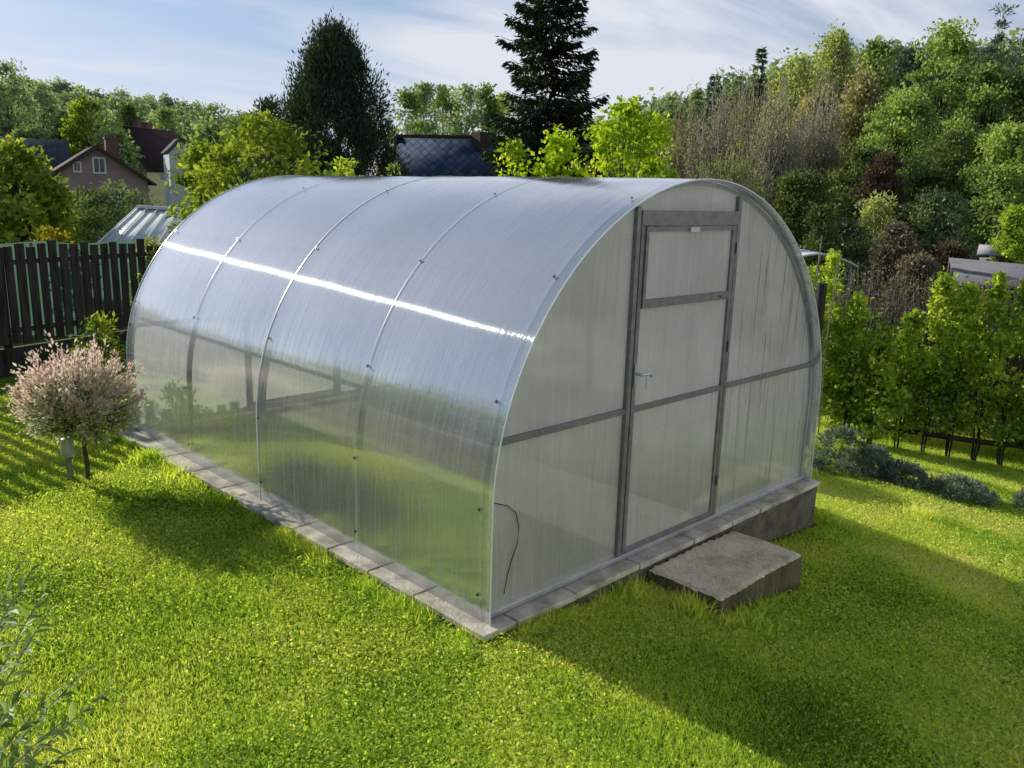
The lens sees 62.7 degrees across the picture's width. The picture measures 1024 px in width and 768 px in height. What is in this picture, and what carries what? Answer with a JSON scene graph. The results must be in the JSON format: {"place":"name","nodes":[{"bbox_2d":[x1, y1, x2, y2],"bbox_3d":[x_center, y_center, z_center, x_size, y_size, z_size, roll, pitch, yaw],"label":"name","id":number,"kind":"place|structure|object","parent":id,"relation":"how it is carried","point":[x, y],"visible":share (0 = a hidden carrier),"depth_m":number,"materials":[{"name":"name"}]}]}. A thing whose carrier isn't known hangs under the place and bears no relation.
{"place":"outdoors","nodes":[
{"label":"outdoors","id":0,"kind":"place"},
{"bbox_2d":[115,100,144,130],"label":"broadleaf tree","id":1,"kind":"object","parent":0,"point":[128,112],"visible":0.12,"depth_m":119.58,"materials":[{"name":"green plant"}]},
{"bbox_2d":[394,132,515,176],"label":"garden house","id":2,"kind":"structure","parent":0,"point":[443,155],"depth_m":25.94,"materials":[{"name":"tile"}]},
{"bbox_2d":[0,234,1023,767],"bbox_3d":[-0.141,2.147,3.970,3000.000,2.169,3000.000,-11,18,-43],"label":"lawn","id":3,"kind":"structure","parent":0,"point":[416,642],"depth_m":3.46,"materials":[{"name":"green plant"}]},
{"bbox_2d":[0,57,40,136],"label":"broadleaf tree","id":4,"kind":"object","parent":3,"relation":"on","point":[23,100],"visible":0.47,"depth_m":100.86,"materials":[{"name":"green plant"}]},
{"bbox_2d":[0,137,70,221],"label":"blue roofed house","id":5,"kind":"structure","parent":3,"relation":"on","point":[59,151],"depth_m":71.55,"materials":[{"name":"grey tile"}]},
{"bbox_2d":[10,119,62,139],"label":"broadleaf tree","id":6,"kind":"object","parent":3,"relation":"on","point":[37,131],"visible":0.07,"depth_m":87.68,"materials":[{"name":"green plant"}]},
{"bbox_2d":[24,79,60,130],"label":"broadleaf tree","id":7,"kind":"object","parent":3,"relation":"on","point":[47,102],"visible":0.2,"depth_m":107.82,"materials":[{"name":"green plant"}]},
{"bbox_2d":[0,134,88,243],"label":"maple bush","id":8,"kind":"object","parent":3,"relation":"on","point":[46,201],"visible":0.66,"depth_m":15.36,"materials":[{"name":"green plant"}]},
{"bbox_2d":[29,224,74,242],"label":"golden shrub","id":9,"kind":"object","parent":3,"relation":"on","point":[59,237],"visible":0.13,"depth_m":12.50,"materials":[{"name":"yellow plant"}]},
{"bbox_2d":[0,547,118,767],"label":"butterfly bush","id":10,"kind":"object","parent":3,"relation":"on","point":[28,760],"visible":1,"depth_m":1.93,"materials":[{"name":"green plant"}]},
{"bbox_2d":[42,109,84,154],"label":"broadleaf tree","id":11,"kind":"object","parent":3,"relation":"on","point":[56,123],"visible":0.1,"depth_m":95.71,"materials":[{"name":"green plant"}]},
{"bbox_2d":[1,331,149,479],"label":"dappled willow","id":12,"kind":"object","parent":3,"relation":"on","point":[82,398],"visible":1,"depth_m":5.24,"materials":[{"name":"pink plant"}]},
{"bbox_2d":[0,239,160,379],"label":"picket fence","id":13,"kind":"object","parent":3,"relation":"on","point":[10,354],"visible":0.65,"depth_m":8.57,"materials":[{"name":"brown wood"}]},
{"bbox_2d":[0,240,161,335],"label":"fence","id":14,"kind":"object","parent":3,"relation":"on","point":[27,243],"visible":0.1,"depth_m":12.19,"materials":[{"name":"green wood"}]},
{"bbox_2d":[53,200,116,242],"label":"round shrub","id":15,"kind":"object","parent":3,"relation":"on","point":[98,225],"visible":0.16,"depth_m":19.99,"materials":[{"name":"green plant"}]},
{"bbox_2d":[56,94,119,156],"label":"broadleaf tree","id":16,"kind":"object","parent":3,"relation":"on","point":[79,110],"visible":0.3,"depth_m":91.72,"materials":[{"name":"green plant"}]},
{"bbox_2d":[68,310,128,405],"bbox_3d":[-3.582,-0.170,7.291,0.591,0.960,0.695,-11,18,-43],"label":"leafy shrub","id":17,"kind":"object","parent":3,"relation":"on","point":[102,327],"visible":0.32,"depth_m":7.22,"materials":[{"name":"green plant"}]},
{"bbox_2d":[50,137,156,241],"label":"pink house","id":18,"kind":"structure","parent":3,"relation":"on","point":[95,165],"depth_m":55.03,"materials":[{"name":"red paint"}]},
{"bbox_2d":[66,178,164,241],"bbox_3d":[-11.628,-4.102,24.425,3.281,3.670,3.468,-11,18,-43],"label":"round shrub","id":19,"kind":"object","parent":3,"relation":"on","point":[96,198],"visible":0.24,"depth_m":23.78,"materials":[{"name":"green plant"}]},
{"bbox_2d":[88,125,149,191],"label":"broadleaf tree","id":20,"kind":"object","parent":3,"relation":"on","point":[128,150],"visible":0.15,"depth_m":90.34,"materials":[{"name":"green plant"}]},
{"bbox_2d":[98,205,192,242],"bbox_3d":[-6.816,-2.062,16.163,1.466,2.626,2.684,-1,13,-11],"label":"glass lean to","id":21,"kind":"object","parent":3,"relation":"on","point":[140,222],"visible":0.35,"depth_m":15.99,"materials":[{"name":"white paint"}]},
{"bbox_2d":[119,442,173,467],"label":"grass tuft","id":22,"kind":"object","parent":3,"relation":"on","point":[147,451],"visible":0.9,"depth_m":5.86,"materials":[{"name":"green plant"}]},
{"bbox_2d":[121,120,176,206],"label":"yellow house","id":23,"kind":"structure","parent":3,"relation":"on","point":[153,144],"depth_m":95.09,"materials":[{"name":"red tile"}]},
{"bbox_2d":[0,72,331,184],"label":"forest","id":24,"kind":"object","parent":3,"relation":"on","point":[188,116],"visible":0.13,"depth_m":199.21,"materials":[{"name":"green plant"}]},
{"bbox_2d":[150,105,187,137],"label":"broadleaf tree","id":25,"kind":"object","parent":3,"relation":"on","point":[164,115],"visible":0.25,"depth_m":124.87,"materials":[{"name":"green plant"}]},
{"bbox_2d":[161,138,191,207],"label":"white house","id":26,"kind":"structure","parent":3,"relation":"on","point":[169,152],"depth_m":82.14,"materials":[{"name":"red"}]},
{"bbox_2d":[151,464,201,488],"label":"grass tuft","id":27,"kind":"object","parent":3,"relation":"on","point":[188,479],"visible":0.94,"depth_m":5.47,"materials":[{"name":"green plant"}]},
{"bbox_2d":[162,138,238,241],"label":"fruit tree","id":28,"kind":"object","parent":3,"relation":"on","point":[195,156],"visible":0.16,"depth_m":14.41,"materials":[{"name":"green plant"}]},
{"bbox_2d":[176,115,242,206],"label":"broadleaf tree","id":29,"kind":"object","parent":3,"relation":"on","point":[206,130],"visible":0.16,"depth_m":69.72,"materials":[{"name":"green plant"}]},
{"bbox_2d":[165,108,328,220],"bbox_3d":[-3.252,-1.912,11.121,2.014,3.295,2.358,2,13,-1],"label":"fruit tree","id":30,"kind":"object","parent":3,"relation":"on","point":[258,130],"visible":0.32,"depth_m":10.45,"materials":[{"name":"green plant"}]},
{"bbox_2d":[239,94,286,180],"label":"broadleaf tree","id":31,"kind":"object","parent":3,"relation":"on","point":[262,104],"visible":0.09,"depth_m":23.99,"materials":[{"name":"green plant"}]},
{"bbox_2d":[255,8,417,176],"bbox_3d":[-4.481,-4.972,20.696,3.784,8.115,3.934,-11,18,-43],"label":"thuja","id":32,"kind":"object","parent":3,"relation":"on","point":[335,68],"visible":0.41,"depth_m":19.73,"materials":[{"name":"green plant"}]},
{"bbox_2d":[321,156,362,175],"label":"leafy shrub","id":33,"kind":"object","parent":3,"relation":"on","point":[344,169],"visible":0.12,"depth_m":11.54,"materials":[{"name":"green plant"}]},
{"bbox_2d":[386,86,427,153],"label":"birch","id":34,"kind":"object","parent":3,"relation":"on","point":[410,101],"visible":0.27,"depth_m":62.07,"materials":[{"name":"green plant"}]},
{"bbox_2d":[402,80,446,134],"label":"birch","id":35,"kind":"object","parent":3,"relation":"on","point":[428,94],"visible":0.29,"depth_m":65.16,"materials":[{"name":"green plant"}]},
{"bbox_2d":[426,84,469,134],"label":"birch","id":36,"kind":"object","parent":3,"relation":"on","point":[442,102],"visible":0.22,"depth_m":67.94,"materials":[{"name":"green plant"}]},
{"bbox_2d":[443,82,487,134],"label":"birch","id":37,"kind":"object","parent":3,"relation":"on","point":[468,122],"visible":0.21,"depth_m":62.08,"materials":[{"name":"green plant"}]},
{"bbox_2d":[115,428,819,641],"bbox_3d":[-0.477,0.876,6.191,3.182,0.751,4.153,-11,18,-43],"label":"foundation","id":38,"kind":"object","parent":3,"relation":"on","point":[789,509],"visible":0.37,"depth_m":4.64,"materials":[{"name":"concrete"}]},
{"bbox_2d":[126,175,821,625],"bbox_3d":[-0.422,-0.455,5.926,3.029,1.967,4.093,-11,18,-43],"label":"greenhouse","id":39,"kind":"object","parent":38,"relation":"on","point":[412,379],"visible":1,"depth_m":4.42,"materials":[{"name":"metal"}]},
{"bbox_2d":[621,210,738,553],"bbox_3d":[0.921,-0.025,4.495,0.873,1.765,0.080,-11,18,-43],"label":"door","id":40,"kind":"structure","parent":39,"relation":"in","point":[685,273],"depth_m":4.48,"materials":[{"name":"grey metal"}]},
{"bbox_2d":[464,82,504,135],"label":"birch","id":41,"kind":"object","parent":3,"relation":"on","point":[490,101],"visible":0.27,"depth_m":64.82,"materials":[{"name":"green plant"}]},
{"bbox_2d":[492,135,533,176],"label":"maple","id":42,"kind":"object","parent":3,"relation":"on","point":[515,152],"visible":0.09,"depth_m":14.50,"materials":[{"name":"green plant"}]},
{"bbox_2d":[479,0,614,176],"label":"spruce","id":43,"kind":"object","parent":3,"relation":"on","point":[567,113],"visible":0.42,"depth_m":22.70,"materials":[{"name":"green plant"}]},
{"bbox_2d":[529,123,594,176],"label":"maple","id":44,"kind":"object","parent":3,"relation":"on","point":[559,149],"visible":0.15,"depth_m":13.96,"materials":[{"name":"green plant"}]},
{"bbox_2d":[583,95,670,177],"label":"maple","id":45,"kind":"object","parent":3,"relation":"on","point":[625,113],"visible":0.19,"depth_m":14.96,"materials":[{"name":"green plant"}]},
{"bbox_2d":[607,570,657,608],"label":"grass tuft","id":46,"kind":"object","parent":3,"relation":"on","point":[635,587],"visible":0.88,"depth_m":4.20,"materials":[{"name":"green plant"}]},
{"bbox_2d":[623,111,679,177],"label":"maple","id":47,"kind":"object","parent":3,"relation":"on","point":[656,157],"visible":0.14,"depth_m":17.00,"materials":[{"name":"green plant"}]},
{"bbox_2d":[658,83,706,177],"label":"bare tree","id":48,"kind":"object","parent":3,"relation":"on","point":[678,154],"visible":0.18,"depth_m":40.31,"materials":[{"name":"plant"}]},
{"bbox_2d":[666,585,722,627],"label":"grass tuft","id":49,"kind":"object","parent":3,"relation":"on","point":[698,608],"visible":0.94,"depth_m":4.11,"materials":[{"name":"green plant"}]},
{"bbox_2d":[699,69,722,167],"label":"conifer","id":50,"kind":"object","parent":3,"relation":"on","point":[711,84],"visible":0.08,"depth_m":50.27,"materials":[{"name":"green plant"}]},
{"bbox_2d":[682,67,749,182],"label":"bare tree","id":51,"kind":"object","parent":3,"relation":"on","point":[720,130],"visible":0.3,"depth_m":38.41,"materials":[{"name":"brown plant"}]},
{"bbox_2d":[647,531,801,614],"bbox_3d":[1.164,1.135,4.596,0.862,0.382,0.458,-11,18,-43],"label":"doorstep","id":52,"kind":"object","parent":3,"relation":"on","point":[731,567],"visible":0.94,"depth_m":4.47,"materials":[{"name":"concrete"}]},
{"bbox_2d":[694,110,772,201],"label":"bare tree","id":53,"kind":"object","parent":3,"relation":"on","point":[742,172],"visible":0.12,"depth_m":26.09,"materials":[{"name":"green plant"}]},
{"bbox_2d":[711,60,774,182],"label":"bare tree","id":54,"kind":"object","parent":3,"relation":"on","point":[750,117],"visible":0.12,"depth_m":40.24,"materials":[{"name":"plant"}]},
{"bbox_2d":[704,596,786,635],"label":"grass tuft","id":55,"kind":"object","parent":3,"relation":"on","point":[754,619],"visible":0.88,"depth_m":4.08,"materials":[{"name":"green plant"}]},
{"bbox_2d":[745,47,768,156],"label":"conifer","id":56,"kind":"object","parent":3,"relation":"on","point":[763,63],"visible":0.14,"depth_m":48.18,"materials":[{"name":"green plant"}]},
{"bbox_2d":[741,71,811,209],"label":"bare tree","id":57,"kind":"object","parent":3,"relation":"on","point":[774,152],"visible":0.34,"depth_m":34.36,"materials":[{"name":"brown plant"}]},
{"bbox_2d":[541,27,1023,207],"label":"woodland","id":58,"kind":"object","parent":3,"relation":"on","point":[656,105],"visible":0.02,"depth_m":57.47,"materials":[{"name":"green plant"}]},
{"bbox_2d":[751,48,821,163],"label":"broadleaf tree","id":59,"kind":"object","parent":3,"relation":"on","point":[797,75],"visible":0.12,"depth_m":44.86,"materials":[{"name":"green plant"}]},
{"bbox_2d":[762,166,853,270],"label":"broadleaf tree","id":60,"kind":"object","parent":3,"relation":"on","point":[793,199],"visible":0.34,"depth_m":23.72,"materials":[{"name":"green plant"}]},
{"bbox_2d":[782,77,848,178],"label":"broadleaf tree","id":61,"kind":"object","parent":3,"relation":"on","point":[799,108],"visible":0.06,"depth_m":39.98,"materials":[{"name":"green plant"}]},
{"bbox_2d":[806,282,827,445],"bbox_3d":[3.221,-0.137,9.011,0.106,1.888,0.111,7,14,22],"label":"fence post","id":62,"kind":"object","parent":3,"relation":"on","point":[821,292],"visible":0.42,"depth_m":8.86,"materials":[{"name":"brown wood"}]},
{"bbox_2d":[807,262,830,402],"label":"young hornbeam","id":63,"kind":"object","parent":3,"relation":"on","point":[812,272],"visible":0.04,"depth_m":9.63,"materials":[{"name":"green plant"}]},
{"bbox_2d":[789,68,853,194],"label":"bare tree","id":64,"kind":"object","parent":3,"relation":"on","point":[821,156],"visible":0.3,"depth_m":36.23,"materials":[{"name":"brown plant"}]},
{"bbox_2d":[797,199,846,339],"bbox_3d":[6.014,-2.044,16.809,1.152,3.240,1.225,-11,18,-43],"label":"bush","id":65,"kind":"object","parent":3,"relation":"on","point":[817,215],"visible":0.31,"depth_m":16.46,"materials":[{"name":"green plant"}]},
{"bbox_2d":[792,19,861,188],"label":"broadleaf tree","id":66,"kind":"object","parent":3,"relation":"on","point":[835,53],"visible":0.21,"depth_m":46.77,"materials":[{"name":"green plant"}]},
{"bbox_2d":[812,248,849,432],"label":"young hornbeam","id":67,"kind":"object","parent":3,"relation":"on","point":[833,259],"visible":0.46,"depth_m":9.76,"materials":[{"name":"green plant"}]},
{"bbox_2d":[813,188,872,291],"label":"broadleaf tree","id":68,"kind":"object","parent":3,"relation":"on","point":[851,202],"visible":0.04,"depth_m":26.61,"materials":[{"name":"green plant"}]},
{"bbox_2d":[805,424,883,476],"bbox_3d":[3.106,0.654,7.883,0.666,0.571,0.655,-11,18,-43],"label":"catmint","id":69,"kind":"object","parent":3,"relation":"on","point":[845,434],"visible":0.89,"depth_m":7.83,"materials":[{"name":"green plant"}]},
{"bbox_2d":[826,217,880,318],"bbox_3d":[9.111,-2.917,23.381,2.160,3.397,2.505,-11,18,-43],"label":"bush","id":70,"kind":"object","parent":3,"relation":"on","point":[851,246],"visible":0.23,"depth_m":22.85,"materials":[{"name":"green plant"}]},
{"bbox_2d":[824,290,883,428],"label":"young hornbeam","id":71,"kind":"object","parent":3,"relation":"on","point":[851,336],"visible":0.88,"depth_m":9.69,"materials":[{"name":"green plant"}]},
{"bbox_2d":[833,55,895,191],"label":"broadleaf tree","id":72,"kind":"object","parent":3,"relation":"on","point":[864,89],"visible":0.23,"depth_m":41.80,"materials":[{"name":"green plant"}]},
{"bbox_2d":[822,138,918,233],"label":"broadleaf tree","id":73,"kind":"object","parent":3,"relation":"on","point":[854,166],"visible":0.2,"depth_m":30.78,"materials":[{"name":"green plant"}]},
{"bbox_2d":[841,444,901,479],"bbox_3d":[3.375,0.762,7.914,0.485,0.421,0.514,0,13,-9],"label":"catmint","id":74,"kind":"object","parent":3,"relation":"on","point":[886,459],"visible":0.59,"depth_m":7.80,"materials":[{"name":"green plant"}]},
{"bbox_2d":[840,189,907,304],"bbox_3d":[10.839,-3.701,25.429,2.095,4.318,2.180,-11,18,-43],"label":"bush","id":75,"kind":"object","parent":3,"relation":"on","point":[876,212],"visible":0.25,"depth_m":24.92,"materials":[{"name":"green plant"}]},
{"bbox_2d":[839,320,917,444],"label":"young hornbeam","id":76,"kind":"object","parent":3,"relation":"on","point":[882,349],"visible":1,"depth_m":9.46,"materials":[{"name":"green plant"}]},
{"bbox_2d":[849,151,910,301],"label":"broadleaf tree","id":77,"kind":"object","parent":3,"relation":"on","point":[879,173],"visible":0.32,"depth_m":27.08,"materials":[{"name":"green plant"}]},
{"bbox_2d":[850,37,909,142],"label":"broadleaf tree","id":78,"kind":"object","parent":3,"relation":"on","point":[879,57],"visible":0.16,"depth_m":49.94,"materials":[{"name":"green plant"}]},
{"bbox_2d":[848,220,930,323],"bbox_3d":[10.036,-2.695,22.342,1.997,3.264,1.972,-11,18,-43],"label":"bush","id":79,"kind":"object","parent":3,"relation":"on","point":[899,240],"visible":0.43,"depth_m":21.93,"materials":[{"name":"brown plant"}]},
{"bbox_2d":[846,82,948,256],"bbox_3d":[15.881,-7.878,35.100,4.202,8.920,4.253,2,13,0],"label":"broadleaf tree","id":80,"kind":"object","parent":3,"relation":"on","point":[904,104],"visible":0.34,"depth_m":33.85,"materials":[{"name":"green plant"}]},
{"bbox_2d":[876,308,935,447],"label":"young hornbeam","id":81,"kind":"object","parent":3,"relation":"on","point":[914,319],"visible":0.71,"depth_m":9.57,"materials":[{"name":"green plant"}]},
{"bbox_2d":[874,457,938,492],"bbox_3d":[3.636,0.855,7.760,0.601,0.343,0.622,-11,18,-43],"label":"catmint","id":82,"kind":"object","parent":3,"relation":"on","point":[898,468],"visible":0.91,"depth_m":7.63,"materials":[{"name":"green plant"}]},
{"bbox_2d":[871,248,943,345],"bbox_3d":[8.073,-1.600,17.294,1.516,2.390,1.463,0,13,-6],"label":"bush","id":83,"kind":"object","parent":3,"relation":"on","point":[923,264],"visible":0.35,"depth_m":17.00,"materials":[{"name":"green plant"}]},
{"bbox_2d":[881,41,938,199],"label":"broadleaf tree","id":84,"kind":"object","parent":3,"relation":"on","point":[908,64],"visible":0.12,"depth_m":51.71,"materials":[{"name":"green plant"}]},
{"bbox_2d":[814,263,1023,447],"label":"fence","id":85,"kind":"object","parent":3,"relation":"on","point":[931,344],"visible":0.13,"depth_m":10.44,"materials":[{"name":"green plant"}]},
{"bbox_2d":[896,498,957,526],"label":"grass tuft","id":86,"kind":"object","parent":3,"relation":"on","point":[920,513],"visible":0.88,"depth_m":6.55,"materials":[{"name":"green plant"}]},
{"bbox_2d":[897,266,961,452],"bbox_3d":[4.774,-0.221,9.593,0.704,2.272,0.714,-11,18,-43],"label":"young hornbeam","id":87,"kind":"object","parent":3,"relation":"on","point":[943,290],"visible":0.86,"depth_m":9.42,"materials":[{"name":"green plant"}]},
{"bbox_2d":[895,185,982,308],"bbox_3d":[13.114,-3.997,26.775,2.842,4.579,3.878,-11,18,-43],"label":"bush","id":88,"kind":"object","parent":3,"relation":"on","point":[956,212],"visible":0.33,"depth_m":25.81,"materials":[{"name":"green plant"}]},
{"bbox_2d":[887,16,999,254],"bbox_3d":[19.699,-10.482,39.393,5.114,12.530,5.749,-11,18,-43],"label":"broadleaf tree","id":89,"kind":"object","parent":3,"relation":"on","point":[953,47],"visible":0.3,"depth_m":37.97,"materials":[{"name":"green plant"}]},
{"bbox_2d":[918,238,971,337],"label":"bush","id":90,"kind":"object","parent":3,"relation":"on","point":[943,254],"visible":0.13,"depth_m":20.91,"materials":[{"name":"brown plant"}]},
{"bbox_2d":[877,424,1023,448],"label":"timber rail","id":91,"kind":"object","parent":3,"relation":"on","point":[967,439],"visible":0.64,"depth_m":9.46,"materials":[{"name":"brown wood"}]},
{"bbox_2d":[926,280,991,456],"bbox_3d":[5.000,-0.098,9.425,0.612,2.136,0.567,7,14,23],"label":"young hornbeam","id":92,"kind":"object","parent":3,"relation":"on","point":[967,306],"visible":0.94,"depth_m":9.33,"materials":[{"name":"green plant"}]},
{"bbox_2d":[900,126,1017,297],"bbox_3d":[15.782,-5.914,30.750,4.382,6.784,3.920,-5,14,-27],"label":"broadleaf tree","id":93,"kind":"object","parent":3,"relation":"on","point":[935,173],"visible":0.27,"depth_m":29.81,"materials":[{"name":"green plant"}]},
{"bbox_2d":[922,472,1002,508],"bbox_3d":[4.005,0.961,7.510,0.667,0.325,0.613,8,14,27],"label":"catmint","id":94,"kind":"object","parent":3,"relation":"on","point":[961,485],"visible":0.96,"depth_m":7.39,"materials":[{"name":"green plant"}]},
{"bbox_2d":[927,61,1023,242],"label":"broadleaf tree","id":95,"kind":"object","parent":3,"relation":"on","point":[989,80],"visible":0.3,"depth_m":36.10,"materials":[{"name":"green plant"}]},
{"bbox_2d":[939,258,1023,400],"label":"shed","id":96,"kind":"structure","parent":3,"relation":"on","point":[964,268],"depth_m":14.46,"materials":[{"name":"grey wood"}]},
{"bbox_2d":[945,270,1020,461],"bbox_3d":[5.268,-0.135,9.379,0.712,2.271,0.723,-11,18,-43],"label":"young hornbeam","id":97,"kind":"object","parent":3,"relation":"on","point":[997,291],"visible":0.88,"depth_m":9.23,"materials":[{"name":"green plant"}]},
{"bbox_2d":[954,121,1023,263],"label":"broadleaf tree","id":98,"kind":"object","parent":3,"relation":"on","point":[1003,170],"visible":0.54,"depth_m":28.04,"materials":[{"name":"green plant"}]},
{"bbox_2d":[966,1,1023,183],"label":"pine","id":99,"kind":"object","parent":3,"relation":"on","point":[997,39],"visible":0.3,"depth_m":42.09,"materials":[{"name":"green plant"}]},
{"bbox_2d":[971,65,1023,244],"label":"broadleaf tree","id":100,"kind":"object","parent":3,"relation":"on","point":[1019,96],"visible":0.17,"depth_m":35.30,"materials":[{"name":"green plant"}]},
{"bbox_2d":[975,278,1023,464],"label":"young hornbeam","id":101,"kind":"object","parent":3,"relation":"on","point":[1015,341],"visible":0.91,"depth_m":9.19,"materials":[{"name":"green plant"}]},
{"bbox_2d":[986,203,1023,263],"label":"bush","id":102,"kind":"object","parent":3,"relation":"on","point":[1011,250],"visible":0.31,"depth_m":19.01,"materials":[{"name":"green plant"}]},
{"bbox_2d":[0,0,1023,174],"label":"sky","id":103,"kind":"structure","parent":0,"point":[232,53],"materials":[{"name":"blue"}]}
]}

